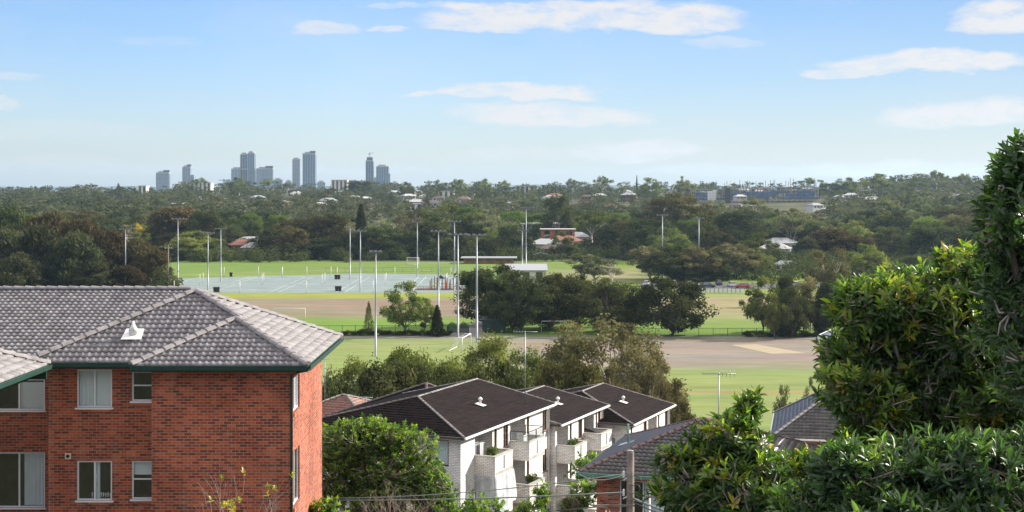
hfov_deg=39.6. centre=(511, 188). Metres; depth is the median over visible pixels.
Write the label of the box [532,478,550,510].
leafy shrub
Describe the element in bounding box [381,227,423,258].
evergreen tree
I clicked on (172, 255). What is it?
evergreen tree
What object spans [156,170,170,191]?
tower
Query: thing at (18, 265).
sheoak tree
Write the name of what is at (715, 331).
steel fence
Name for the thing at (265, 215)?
evergreen tree
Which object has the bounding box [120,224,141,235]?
gum tree
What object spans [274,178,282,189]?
tower
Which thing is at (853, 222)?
gum tree
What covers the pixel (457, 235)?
light mast
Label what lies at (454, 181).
gum tree
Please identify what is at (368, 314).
young tree
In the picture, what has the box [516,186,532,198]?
ridge block
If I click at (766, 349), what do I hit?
cricket wicket
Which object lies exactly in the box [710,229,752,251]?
fig tree
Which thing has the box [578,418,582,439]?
window
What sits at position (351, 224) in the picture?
gum tree
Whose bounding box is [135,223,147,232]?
wattle tree
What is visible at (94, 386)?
window
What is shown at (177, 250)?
light mast
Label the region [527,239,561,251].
suburban house
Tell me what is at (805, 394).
gum tree
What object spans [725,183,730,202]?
crane
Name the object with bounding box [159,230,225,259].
gum tree
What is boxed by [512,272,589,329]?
fig tree
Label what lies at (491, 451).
potted plant
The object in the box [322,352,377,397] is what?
gum tree
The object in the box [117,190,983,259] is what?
ground
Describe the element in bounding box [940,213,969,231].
gum tree
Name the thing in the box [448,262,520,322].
fig tree
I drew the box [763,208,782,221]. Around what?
gum tree
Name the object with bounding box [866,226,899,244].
gum tree
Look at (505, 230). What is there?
evergreen tree
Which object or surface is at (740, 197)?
suburban house
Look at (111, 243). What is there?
sheoak tree
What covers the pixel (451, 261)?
road
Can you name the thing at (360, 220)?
cypress tree
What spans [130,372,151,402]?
window
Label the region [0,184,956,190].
hills
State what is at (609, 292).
fig tree
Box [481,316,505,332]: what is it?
park shed
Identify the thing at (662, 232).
light mast
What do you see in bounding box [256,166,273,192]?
tower
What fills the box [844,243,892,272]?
gum tree
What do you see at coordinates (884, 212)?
gum tree
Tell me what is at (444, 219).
gum tree
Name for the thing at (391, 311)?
gum tree
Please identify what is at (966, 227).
evergreen tree
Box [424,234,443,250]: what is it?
gum tree
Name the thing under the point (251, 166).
tower
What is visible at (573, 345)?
gum tree
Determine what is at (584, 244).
fig tree
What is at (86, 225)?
sheoak tree
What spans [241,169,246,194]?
tower
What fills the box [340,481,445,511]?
bare tree
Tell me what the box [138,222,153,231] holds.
gum tree
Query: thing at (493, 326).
door
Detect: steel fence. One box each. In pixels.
[316,325,447,331]
[335,267,450,272]
[630,328,821,335]
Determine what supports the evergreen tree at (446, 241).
on the ground
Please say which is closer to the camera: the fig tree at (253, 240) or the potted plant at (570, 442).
the potted plant at (570, 442)
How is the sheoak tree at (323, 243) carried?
on the sports field
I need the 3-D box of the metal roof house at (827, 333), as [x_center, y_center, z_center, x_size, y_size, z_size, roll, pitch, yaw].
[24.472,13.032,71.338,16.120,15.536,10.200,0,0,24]
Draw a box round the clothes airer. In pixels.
[475,441,483,454]
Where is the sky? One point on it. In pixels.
(105, 93)
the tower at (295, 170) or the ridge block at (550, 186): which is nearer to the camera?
the ridge block at (550, 186)
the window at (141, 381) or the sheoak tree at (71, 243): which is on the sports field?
the sheoak tree at (71, 243)
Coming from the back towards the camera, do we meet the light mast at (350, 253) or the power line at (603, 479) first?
the light mast at (350, 253)
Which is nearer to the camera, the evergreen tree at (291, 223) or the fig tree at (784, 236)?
the evergreen tree at (291, 223)
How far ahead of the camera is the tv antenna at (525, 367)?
83.98 m
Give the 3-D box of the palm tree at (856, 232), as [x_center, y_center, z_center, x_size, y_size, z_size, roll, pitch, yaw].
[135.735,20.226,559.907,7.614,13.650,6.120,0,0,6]
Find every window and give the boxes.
[0,379,46,411]
[0,452,46,509]
[75,369,113,409]
[75,461,113,501]
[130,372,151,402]
[130,461,151,500]
[293,375,297,410]
[293,447,297,504]
[432,439,448,466]
[494,429,495,446]
[503,424,508,447]
[527,416,528,433]
[536,272,541,282]
[542,409,547,432]
[542,449,547,472]
[544,231,549,238]
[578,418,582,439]
[620,480,664,511]
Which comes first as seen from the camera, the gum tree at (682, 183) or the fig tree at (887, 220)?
the fig tree at (887, 220)
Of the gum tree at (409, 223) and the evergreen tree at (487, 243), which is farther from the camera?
the gum tree at (409, 223)
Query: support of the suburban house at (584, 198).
on the ground
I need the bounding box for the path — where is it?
[341,319,837,337]
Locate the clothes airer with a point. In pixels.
(477, 447)
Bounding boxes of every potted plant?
[485,446,498,455]
[525,472,536,483]
[567,436,578,445]
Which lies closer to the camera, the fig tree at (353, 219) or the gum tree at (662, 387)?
the gum tree at (662, 387)
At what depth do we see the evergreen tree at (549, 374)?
118.97 m
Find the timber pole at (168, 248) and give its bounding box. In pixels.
[165,245,171,284]
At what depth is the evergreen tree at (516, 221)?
622.58 m
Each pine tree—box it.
[115,183,122,201]
[437,235,480,259]
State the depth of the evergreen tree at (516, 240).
553.27 m
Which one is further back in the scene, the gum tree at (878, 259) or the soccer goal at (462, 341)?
the gum tree at (878, 259)
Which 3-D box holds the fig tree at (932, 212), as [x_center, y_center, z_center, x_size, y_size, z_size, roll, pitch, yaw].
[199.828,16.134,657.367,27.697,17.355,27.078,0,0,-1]
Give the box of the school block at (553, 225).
[521,223,566,240]
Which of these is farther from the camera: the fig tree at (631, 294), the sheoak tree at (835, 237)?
the sheoak tree at (835, 237)
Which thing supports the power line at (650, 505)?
attached to the power pole at (629, 505)
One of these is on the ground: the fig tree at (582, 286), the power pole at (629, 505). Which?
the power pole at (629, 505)
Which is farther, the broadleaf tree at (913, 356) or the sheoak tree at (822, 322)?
the sheoak tree at (822, 322)
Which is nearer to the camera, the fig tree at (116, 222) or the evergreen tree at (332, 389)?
the evergreen tree at (332, 389)
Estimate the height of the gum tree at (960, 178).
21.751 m
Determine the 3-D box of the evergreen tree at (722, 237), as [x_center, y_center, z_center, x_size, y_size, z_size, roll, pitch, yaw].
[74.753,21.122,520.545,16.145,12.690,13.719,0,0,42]
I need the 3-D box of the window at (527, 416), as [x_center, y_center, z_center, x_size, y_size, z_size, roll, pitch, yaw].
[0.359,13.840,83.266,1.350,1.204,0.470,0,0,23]
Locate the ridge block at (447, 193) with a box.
[438,191,454,196]
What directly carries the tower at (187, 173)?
on the ground
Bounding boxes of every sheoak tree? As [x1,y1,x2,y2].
[0,228,32,285]
[0,251,50,285]
[5,220,74,285]
[19,210,71,256]
[41,228,114,285]
[55,216,106,271]
[71,260,123,285]
[83,229,132,278]
[105,264,148,285]
[114,237,151,279]
[138,248,173,285]
[142,205,227,248]
[294,237,346,258]
[399,220,453,258]
[765,273,804,333]
[787,237,830,260]
[804,227,863,258]
[811,281,835,332]
[843,235,880,259]
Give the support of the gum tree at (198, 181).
on the ground
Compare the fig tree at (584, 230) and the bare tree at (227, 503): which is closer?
the bare tree at (227, 503)
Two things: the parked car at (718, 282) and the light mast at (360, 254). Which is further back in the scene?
the parked car at (718, 282)
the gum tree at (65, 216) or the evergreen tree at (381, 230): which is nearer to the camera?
the evergreen tree at (381, 230)
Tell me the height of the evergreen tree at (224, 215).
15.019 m
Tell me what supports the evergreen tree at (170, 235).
on the ground
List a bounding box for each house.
[228,239,251,250]
[233,236,257,241]
[240,242,256,253]
[249,195,265,201]
[319,198,337,207]
[322,394,370,415]
[401,194,415,200]
[407,199,421,202]
[423,200,437,208]
[432,196,445,202]
[456,197,470,205]
[461,256,516,263]
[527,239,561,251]
[537,243,564,254]
[547,235,582,244]
[575,232,589,243]
[577,417,818,511]
[580,195,593,201]
[621,192,636,201]
[728,203,742,208]
[733,194,746,200]
[760,243,790,256]
[766,238,796,251]
[770,388,839,452]
[776,260,791,269]
[806,203,823,210]
[818,327,848,431]
[844,193,858,200]
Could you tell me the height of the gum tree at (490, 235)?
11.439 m
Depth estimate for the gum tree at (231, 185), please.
1399.06 m
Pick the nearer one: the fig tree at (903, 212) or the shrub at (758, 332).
the shrub at (758, 332)
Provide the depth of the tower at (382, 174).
3600.00 m
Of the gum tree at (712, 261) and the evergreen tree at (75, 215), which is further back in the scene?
the evergreen tree at (75, 215)
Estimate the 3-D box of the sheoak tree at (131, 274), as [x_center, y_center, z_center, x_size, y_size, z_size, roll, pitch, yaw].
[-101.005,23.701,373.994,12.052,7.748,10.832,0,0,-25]
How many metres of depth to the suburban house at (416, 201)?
1023.77 m
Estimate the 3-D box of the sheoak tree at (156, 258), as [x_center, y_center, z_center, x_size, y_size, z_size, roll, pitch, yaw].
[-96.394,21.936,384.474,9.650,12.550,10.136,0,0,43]
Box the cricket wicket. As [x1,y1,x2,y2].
[734,344,802,353]
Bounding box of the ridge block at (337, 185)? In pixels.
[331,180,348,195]
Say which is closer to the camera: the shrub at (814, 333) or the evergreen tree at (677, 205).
the shrub at (814, 333)
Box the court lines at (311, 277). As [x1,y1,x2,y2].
[183,277,425,291]
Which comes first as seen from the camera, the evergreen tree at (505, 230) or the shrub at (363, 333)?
the shrub at (363, 333)
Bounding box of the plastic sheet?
[474,468,516,511]
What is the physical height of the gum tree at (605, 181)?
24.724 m
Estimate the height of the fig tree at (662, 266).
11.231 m
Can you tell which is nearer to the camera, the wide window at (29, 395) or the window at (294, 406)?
the window at (294, 406)
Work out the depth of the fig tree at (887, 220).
630.63 m
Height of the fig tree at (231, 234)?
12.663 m
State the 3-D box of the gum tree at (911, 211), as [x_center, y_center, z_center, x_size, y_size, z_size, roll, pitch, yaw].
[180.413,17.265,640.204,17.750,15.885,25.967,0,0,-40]
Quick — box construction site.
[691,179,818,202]
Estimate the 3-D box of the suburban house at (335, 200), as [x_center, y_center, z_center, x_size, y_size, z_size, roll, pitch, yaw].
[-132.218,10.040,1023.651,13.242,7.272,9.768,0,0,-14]
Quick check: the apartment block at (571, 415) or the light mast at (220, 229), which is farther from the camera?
the light mast at (220, 229)
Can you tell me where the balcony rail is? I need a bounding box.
[510,425,543,441]
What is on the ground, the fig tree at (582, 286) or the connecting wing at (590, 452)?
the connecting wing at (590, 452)
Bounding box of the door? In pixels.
[491,322,496,332]
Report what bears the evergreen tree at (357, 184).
on the ground
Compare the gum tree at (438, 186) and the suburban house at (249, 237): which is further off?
the gum tree at (438, 186)
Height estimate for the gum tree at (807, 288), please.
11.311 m
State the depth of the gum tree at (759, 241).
499.33 m
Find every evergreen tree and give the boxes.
[0,199,27,231]
[57,209,103,221]
[153,230,187,254]
[167,253,184,260]
[185,208,226,251]
[219,210,244,226]
[233,211,278,228]
[253,228,293,254]
[261,242,313,259]
[269,218,329,243]
[271,226,310,257]
[293,213,352,249]
[322,365,362,400]
[332,231,367,258]
[341,180,373,195]
[346,224,405,259]
[349,352,418,399]
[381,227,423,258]
[400,208,430,226]
[414,357,461,385]
[425,237,475,259]
[459,355,534,389]
[473,237,509,255]
[493,217,525,238]
[495,224,523,247]
[506,235,536,252]
[526,352,604,389]
[542,193,576,227]
[573,210,610,233]
[592,225,637,253]
[593,222,614,244]
[612,219,638,247]
[617,217,677,260]
[630,209,669,227]
[642,192,717,232]
[667,257,710,280]
[682,221,720,250]
[697,229,737,251]
[711,210,766,246]
[814,182,849,196]
[931,205,982,220]
[935,215,983,245]
[952,225,988,247]
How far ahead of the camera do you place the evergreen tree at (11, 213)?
438.42 m
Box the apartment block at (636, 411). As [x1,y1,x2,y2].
[562,383,675,448]
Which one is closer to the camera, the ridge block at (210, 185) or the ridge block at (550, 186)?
the ridge block at (550, 186)
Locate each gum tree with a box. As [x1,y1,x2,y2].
[10,213,36,230]
[61,214,72,220]
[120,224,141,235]
[121,215,152,231]
[127,231,157,249]
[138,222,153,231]
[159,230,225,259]
[189,177,207,190]
[209,247,233,260]
[228,177,248,193]
[228,217,245,229]
[259,178,278,189]
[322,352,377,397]
[328,222,354,237]
[335,213,350,230]
[367,217,397,232]
[378,280,428,330]
[380,344,436,395]
[387,215,422,239]
[399,182,417,194]
[414,297,435,328]
[420,203,489,239]
[423,356,479,385]
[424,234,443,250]
[427,211,450,226]
[431,180,443,190]
[436,328,527,383]
[448,179,467,196]
[449,178,462,187]
[461,209,518,236]
[464,236,478,250]
[473,178,493,195]
[477,227,497,246]
[497,180,510,201]
[502,343,565,388]
[538,313,691,402]
[549,231,578,255]
[565,254,623,282]
[566,179,580,200]
[568,253,584,261]
[572,209,621,242]
[593,176,613,193]
[601,367,641,393]
[605,329,689,414]
[625,245,667,278]
[635,362,698,423]
[636,177,663,199]
[645,226,697,255]
[672,176,696,195]
[679,245,722,280]
[701,199,727,218]
[706,242,764,278]
[729,195,775,219]
[737,231,781,258]
[738,275,780,334]
[739,247,776,275]
[759,207,826,240]
[762,292,787,338]
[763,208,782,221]
[772,382,790,412]
[795,276,820,330]
[796,375,812,400]
[798,212,833,227]
[799,177,823,190]
[805,247,850,289]
[831,177,862,192]
[834,219,873,237]
[836,222,871,231]
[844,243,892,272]
[846,228,863,236]
[852,197,909,216]
[860,173,891,193]
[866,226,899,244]
[868,209,890,224]
[870,212,885,231]
[894,209,932,228]
[898,178,930,190]
[909,196,933,213]
[929,170,948,194]
[936,200,972,214]
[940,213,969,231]
[952,173,971,190]
[965,180,987,193]
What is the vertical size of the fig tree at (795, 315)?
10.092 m
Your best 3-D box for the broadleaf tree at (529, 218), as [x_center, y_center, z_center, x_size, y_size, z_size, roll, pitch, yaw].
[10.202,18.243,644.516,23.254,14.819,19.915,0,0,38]
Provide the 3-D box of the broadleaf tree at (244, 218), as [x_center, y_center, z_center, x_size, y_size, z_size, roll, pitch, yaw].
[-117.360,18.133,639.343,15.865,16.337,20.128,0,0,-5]
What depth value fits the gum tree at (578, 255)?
527.65 m
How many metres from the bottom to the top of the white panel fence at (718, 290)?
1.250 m
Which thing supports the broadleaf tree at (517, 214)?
on the ground
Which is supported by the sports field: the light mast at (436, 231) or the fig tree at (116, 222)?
the light mast at (436, 231)
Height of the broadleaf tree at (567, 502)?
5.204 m
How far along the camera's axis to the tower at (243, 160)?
3600.00 m
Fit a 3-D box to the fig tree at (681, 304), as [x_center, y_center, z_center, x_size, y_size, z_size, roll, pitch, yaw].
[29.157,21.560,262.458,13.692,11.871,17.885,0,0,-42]
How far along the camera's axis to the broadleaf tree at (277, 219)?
669.42 m
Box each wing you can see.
[339,382,436,410]
[583,428,612,511]
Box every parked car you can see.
[701,282,715,287]
[715,280,722,284]
[727,281,735,286]
[734,283,750,287]
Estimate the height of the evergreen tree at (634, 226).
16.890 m
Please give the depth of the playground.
381.36 m
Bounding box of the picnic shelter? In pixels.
[533,252,547,260]
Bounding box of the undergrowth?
[12,242,951,285]
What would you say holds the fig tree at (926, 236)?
on the sports field
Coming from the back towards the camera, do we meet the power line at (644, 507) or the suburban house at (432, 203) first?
the suburban house at (432, 203)
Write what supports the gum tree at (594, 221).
on the ground
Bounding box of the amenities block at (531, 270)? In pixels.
[505,264,547,282]
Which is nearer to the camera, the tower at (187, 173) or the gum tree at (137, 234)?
the gum tree at (137, 234)
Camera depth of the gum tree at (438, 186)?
1349.62 m
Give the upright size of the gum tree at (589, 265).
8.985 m
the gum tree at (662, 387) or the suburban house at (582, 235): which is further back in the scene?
the suburban house at (582, 235)
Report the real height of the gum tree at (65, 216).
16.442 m
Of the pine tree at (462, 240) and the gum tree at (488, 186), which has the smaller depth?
the pine tree at (462, 240)
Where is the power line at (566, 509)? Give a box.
[542,507,590,511]
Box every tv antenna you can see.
[324,358,324,399]
[519,331,533,404]
[702,370,735,413]
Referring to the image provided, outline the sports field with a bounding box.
[114,260,864,431]
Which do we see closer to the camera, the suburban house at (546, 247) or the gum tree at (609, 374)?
the gum tree at (609, 374)
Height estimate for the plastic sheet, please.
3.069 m
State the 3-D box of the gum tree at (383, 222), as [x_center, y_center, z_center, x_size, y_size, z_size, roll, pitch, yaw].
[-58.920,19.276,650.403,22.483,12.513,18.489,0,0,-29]
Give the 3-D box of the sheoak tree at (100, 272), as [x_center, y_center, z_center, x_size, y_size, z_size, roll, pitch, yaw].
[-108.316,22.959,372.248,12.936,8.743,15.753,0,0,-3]
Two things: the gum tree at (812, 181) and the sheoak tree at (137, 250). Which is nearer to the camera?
the sheoak tree at (137, 250)
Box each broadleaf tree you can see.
[235,211,263,234]
[263,215,290,228]
[322,412,462,511]
[451,207,477,215]
[490,210,526,234]
[519,213,553,239]
[559,492,583,511]
[563,450,599,511]
[608,212,630,224]
[635,385,867,511]
[670,212,710,224]
[671,219,701,233]
[732,230,756,240]
[758,217,779,239]
[800,221,827,238]
[808,238,1023,447]
[907,215,944,254]
[958,127,1023,415]
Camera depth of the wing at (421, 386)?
91.88 m
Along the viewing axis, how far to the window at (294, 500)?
44.70 m
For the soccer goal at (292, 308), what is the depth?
292.60 m
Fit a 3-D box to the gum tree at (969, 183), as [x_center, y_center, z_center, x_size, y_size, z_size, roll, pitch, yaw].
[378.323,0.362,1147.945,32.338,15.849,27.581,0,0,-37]
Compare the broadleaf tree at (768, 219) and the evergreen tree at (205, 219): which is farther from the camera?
the broadleaf tree at (768, 219)
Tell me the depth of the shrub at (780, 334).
259.08 m
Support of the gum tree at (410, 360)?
on the ground
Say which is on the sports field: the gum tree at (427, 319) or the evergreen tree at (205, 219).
the gum tree at (427, 319)
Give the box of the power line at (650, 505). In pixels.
[634,498,670,511]
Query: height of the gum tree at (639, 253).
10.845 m
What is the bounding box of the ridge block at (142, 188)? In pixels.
[138,186,149,197]
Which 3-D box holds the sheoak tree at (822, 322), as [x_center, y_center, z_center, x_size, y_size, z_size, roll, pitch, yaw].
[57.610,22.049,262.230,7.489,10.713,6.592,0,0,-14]
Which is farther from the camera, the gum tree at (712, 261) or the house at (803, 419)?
the gum tree at (712, 261)
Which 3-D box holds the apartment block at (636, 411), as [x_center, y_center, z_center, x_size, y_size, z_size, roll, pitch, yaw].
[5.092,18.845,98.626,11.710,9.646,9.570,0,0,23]
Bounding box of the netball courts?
[179,274,465,292]
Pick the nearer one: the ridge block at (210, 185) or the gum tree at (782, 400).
the gum tree at (782, 400)
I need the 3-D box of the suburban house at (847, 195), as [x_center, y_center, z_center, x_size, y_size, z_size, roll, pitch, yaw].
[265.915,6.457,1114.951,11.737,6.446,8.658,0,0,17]
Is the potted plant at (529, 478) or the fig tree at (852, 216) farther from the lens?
the fig tree at (852, 216)
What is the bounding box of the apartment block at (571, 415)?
[517,385,611,511]
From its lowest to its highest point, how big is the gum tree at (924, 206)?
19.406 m
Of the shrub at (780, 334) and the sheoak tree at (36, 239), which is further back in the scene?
the sheoak tree at (36, 239)
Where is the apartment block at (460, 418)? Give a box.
[322,378,556,511]
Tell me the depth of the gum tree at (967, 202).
678.78 m
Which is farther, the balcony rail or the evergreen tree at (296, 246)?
the evergreen tree at (296, 246)
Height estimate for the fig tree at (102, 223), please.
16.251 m
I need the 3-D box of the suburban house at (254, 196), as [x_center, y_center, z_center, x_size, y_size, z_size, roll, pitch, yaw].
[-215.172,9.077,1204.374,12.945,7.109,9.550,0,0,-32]
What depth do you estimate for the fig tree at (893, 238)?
516.28 m
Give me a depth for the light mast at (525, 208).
454.39 m
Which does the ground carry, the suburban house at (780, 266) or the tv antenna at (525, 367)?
the suburban house at (780, 266)
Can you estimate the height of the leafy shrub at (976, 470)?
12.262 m
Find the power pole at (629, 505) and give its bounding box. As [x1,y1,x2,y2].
[593,450,641,511]
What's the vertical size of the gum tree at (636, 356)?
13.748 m
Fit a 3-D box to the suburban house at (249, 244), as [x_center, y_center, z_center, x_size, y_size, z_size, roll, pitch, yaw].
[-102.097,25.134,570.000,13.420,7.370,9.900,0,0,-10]
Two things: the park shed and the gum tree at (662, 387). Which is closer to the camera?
the gum tree at (662, 387)
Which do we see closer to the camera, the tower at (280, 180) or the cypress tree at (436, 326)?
the cypress tree at (436, 326)
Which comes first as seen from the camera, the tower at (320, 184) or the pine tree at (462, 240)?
the pine tree at (462, 240)
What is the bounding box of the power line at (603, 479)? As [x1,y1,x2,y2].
[579,474,622,480]
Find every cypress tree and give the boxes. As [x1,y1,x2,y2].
[355,204,366,244]
[429,305,444,336]
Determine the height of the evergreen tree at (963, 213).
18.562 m
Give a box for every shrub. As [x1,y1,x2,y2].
[309,495,349,511]
[359,328,367,335]
[403,329,411,335]
[418,329,426,334]
[454,489,512,511]
[512,497,550,511]
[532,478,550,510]
[741,330,752,336]
[753,330,767,336]
[765,420,1023,511]
[777,331,788,336]
[799,330,811,336]
[811,332,820,336]
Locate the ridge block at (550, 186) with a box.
[541,185,561,192]
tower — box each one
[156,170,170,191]
[182,164,195,186]
[231,167,240,194]
[240,153,246,181]
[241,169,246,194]
[247,151,255,189]
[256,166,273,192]
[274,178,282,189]
[292,158,299,188]
[303,151,316,191]
[317,181,325,193]
[366,152,373,181]
[376,165,389,186]
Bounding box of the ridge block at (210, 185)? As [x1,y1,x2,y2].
[186,182,213,192]
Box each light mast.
[118,228,131,277]
[171,218,183,281]
[201,232,214,290]
[214,228,226,281]
[344,226,355,279]
[353,230,366,291]
[369,250,381,356]
[412,221,422,275]
[430,230,445,305]
[447,221,460,296]
[448,233,466,336]
[467,234,486,342]
[517,230,527,263]
[521,207,531,263]
[657,214,667,278]
[693,218,704,249]
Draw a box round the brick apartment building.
[0,286,343,511]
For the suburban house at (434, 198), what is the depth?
1077.61 m
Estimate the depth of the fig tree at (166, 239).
562.94 m
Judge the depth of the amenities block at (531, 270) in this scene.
395.58 m
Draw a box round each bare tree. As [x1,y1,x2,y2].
[189,467,296,511]
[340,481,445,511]
[598,262,615,283]
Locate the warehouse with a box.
[398,203,441,210]
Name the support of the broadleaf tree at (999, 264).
on the ground
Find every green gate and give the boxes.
[447,321,456,333]
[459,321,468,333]
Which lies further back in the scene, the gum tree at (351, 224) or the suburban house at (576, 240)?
the gum tree at (351, 224)
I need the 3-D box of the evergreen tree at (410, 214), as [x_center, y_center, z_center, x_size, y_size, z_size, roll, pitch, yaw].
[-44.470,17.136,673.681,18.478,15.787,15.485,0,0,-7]
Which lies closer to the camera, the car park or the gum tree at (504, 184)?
the car park
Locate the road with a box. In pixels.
[351,260,587,261]
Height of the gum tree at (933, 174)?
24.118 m
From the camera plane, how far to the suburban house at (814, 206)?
942.89 m
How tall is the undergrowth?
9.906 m
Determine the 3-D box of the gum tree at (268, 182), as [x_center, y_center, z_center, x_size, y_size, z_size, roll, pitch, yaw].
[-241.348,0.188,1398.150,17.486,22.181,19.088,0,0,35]
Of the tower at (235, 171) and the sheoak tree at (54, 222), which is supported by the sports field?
the sheoak tree at (54, 222)
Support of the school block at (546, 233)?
on the ground
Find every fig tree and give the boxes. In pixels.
[83,213,125,232]
[88,214,116,231]
[127,224,176,248]
[156,229,184,251]
[221,223,248,245]
[237,220,263,236]
[246,229,264,242]
[320,211,356,230]
[354,236,381,254]
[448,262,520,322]
[481,269,556,331]
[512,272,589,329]
[545,272,611,327]
[573,239,602,251]
[576,277,640,332]
[578,222,604,239]
[588,222,606,242]
[607,282,651,331]
[627,275,720,334]
[638,244,714,278]
[694,253,731,280]
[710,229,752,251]
[762,223,804,240]
[771,285,816,337]
[819,217,840,228]
[838,212,871,231]
[855,207,894,233]
[870,211,911,236]
[871,226,916,257]
[891,210,906,214]
[891,254,943,273]
[894,219,982,255]
[902,207,929,219]
[924,205,962,217]
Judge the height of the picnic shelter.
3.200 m
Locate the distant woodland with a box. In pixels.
[0,173,991,228]
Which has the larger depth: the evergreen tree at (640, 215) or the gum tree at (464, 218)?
the evergreen tree at (640, 215)
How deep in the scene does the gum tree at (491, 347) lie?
138.83 m
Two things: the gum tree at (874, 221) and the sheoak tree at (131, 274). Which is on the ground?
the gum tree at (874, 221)
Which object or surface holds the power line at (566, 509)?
attached to the power pole at (629, 505)
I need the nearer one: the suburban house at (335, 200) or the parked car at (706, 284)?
the parked car at (706, 284)
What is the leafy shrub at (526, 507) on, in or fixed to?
on the ground
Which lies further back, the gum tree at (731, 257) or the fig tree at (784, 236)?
the fig tree at (784, 236)
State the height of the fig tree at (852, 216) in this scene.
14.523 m
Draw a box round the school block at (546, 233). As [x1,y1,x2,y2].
[540,228,575,238]
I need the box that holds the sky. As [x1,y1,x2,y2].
[0,0,1023,187]
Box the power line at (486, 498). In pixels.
[330,492,621,500]
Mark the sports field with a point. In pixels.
(690, 360)
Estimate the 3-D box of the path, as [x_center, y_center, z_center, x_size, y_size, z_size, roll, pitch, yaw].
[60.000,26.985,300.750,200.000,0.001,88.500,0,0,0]
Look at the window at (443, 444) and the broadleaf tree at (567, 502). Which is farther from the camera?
the window at (443, 444)
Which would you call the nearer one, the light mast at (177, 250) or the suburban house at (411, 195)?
the light mast at (177, 250)
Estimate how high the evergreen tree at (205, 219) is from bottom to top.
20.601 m
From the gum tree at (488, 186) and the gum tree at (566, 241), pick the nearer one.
the gum tree at (566, 241)
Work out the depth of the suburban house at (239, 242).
580.77 m
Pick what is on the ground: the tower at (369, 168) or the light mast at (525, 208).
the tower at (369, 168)
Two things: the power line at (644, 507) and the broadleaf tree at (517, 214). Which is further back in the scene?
the broadleaf tree at (517, 214)
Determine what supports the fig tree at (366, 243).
on the sports field
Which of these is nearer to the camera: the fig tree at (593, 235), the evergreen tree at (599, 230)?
the evergreen tree at (599, 230)
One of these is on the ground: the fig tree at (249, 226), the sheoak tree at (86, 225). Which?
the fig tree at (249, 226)
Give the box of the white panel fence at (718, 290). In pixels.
[700,288,743,292]
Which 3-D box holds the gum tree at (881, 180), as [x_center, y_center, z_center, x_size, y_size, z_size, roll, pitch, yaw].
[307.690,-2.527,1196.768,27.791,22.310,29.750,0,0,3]
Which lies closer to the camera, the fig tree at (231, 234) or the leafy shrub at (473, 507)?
the leafy shrub at (473, 507)
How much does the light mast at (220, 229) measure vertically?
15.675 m
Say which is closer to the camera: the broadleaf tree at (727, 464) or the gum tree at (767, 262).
the broadleaf tree at (727, 464)
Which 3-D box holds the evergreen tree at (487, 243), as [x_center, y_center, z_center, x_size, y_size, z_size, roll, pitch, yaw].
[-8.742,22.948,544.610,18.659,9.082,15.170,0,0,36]
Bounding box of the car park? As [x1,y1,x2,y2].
[638,283,851,288]
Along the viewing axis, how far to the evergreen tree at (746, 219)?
585.19 m
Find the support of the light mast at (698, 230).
on the sports field
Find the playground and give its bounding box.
[415,275,464,289]
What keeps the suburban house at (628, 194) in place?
on the ground
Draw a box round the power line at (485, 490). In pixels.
[324,474,621,498]
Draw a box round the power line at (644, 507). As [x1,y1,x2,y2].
[634,502,655,511]
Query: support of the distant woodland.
on the ground
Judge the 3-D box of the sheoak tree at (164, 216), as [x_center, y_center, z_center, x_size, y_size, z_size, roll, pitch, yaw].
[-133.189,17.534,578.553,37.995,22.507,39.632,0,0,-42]
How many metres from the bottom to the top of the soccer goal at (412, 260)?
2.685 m
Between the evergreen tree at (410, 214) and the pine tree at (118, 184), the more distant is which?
the pine tree at (118, 184)
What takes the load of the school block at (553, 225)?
on the ground
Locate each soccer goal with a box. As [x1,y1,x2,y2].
[273,308,305,319]
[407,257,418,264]
[448,333,470,351]
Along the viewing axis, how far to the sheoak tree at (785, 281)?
263.33 m
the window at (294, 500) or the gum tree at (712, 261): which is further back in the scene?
the gum tree at (712, 261)
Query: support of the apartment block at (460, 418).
on the ground
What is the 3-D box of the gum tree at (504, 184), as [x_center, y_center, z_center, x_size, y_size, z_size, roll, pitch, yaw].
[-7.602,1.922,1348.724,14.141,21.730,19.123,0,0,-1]
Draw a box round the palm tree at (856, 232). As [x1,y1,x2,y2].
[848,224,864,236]
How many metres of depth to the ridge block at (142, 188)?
1500.00 m
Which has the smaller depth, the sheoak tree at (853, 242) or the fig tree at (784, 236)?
the sheoak tree at (853, 242)
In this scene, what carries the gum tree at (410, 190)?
on the ground
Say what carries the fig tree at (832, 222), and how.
on the ground
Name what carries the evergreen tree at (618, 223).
on the ground
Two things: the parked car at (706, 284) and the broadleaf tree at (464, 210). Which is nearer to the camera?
the parked car at (706, 284)
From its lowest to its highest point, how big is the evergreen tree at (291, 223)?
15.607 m
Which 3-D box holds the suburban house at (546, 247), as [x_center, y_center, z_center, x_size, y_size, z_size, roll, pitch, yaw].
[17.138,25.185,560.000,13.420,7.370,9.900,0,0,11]
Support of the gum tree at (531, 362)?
on the ground
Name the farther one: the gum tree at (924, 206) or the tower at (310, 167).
the tower at (310, 167)
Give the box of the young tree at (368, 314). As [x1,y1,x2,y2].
[362,301,374,334]
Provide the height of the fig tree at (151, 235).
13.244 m
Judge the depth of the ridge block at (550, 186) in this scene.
1450.00 m

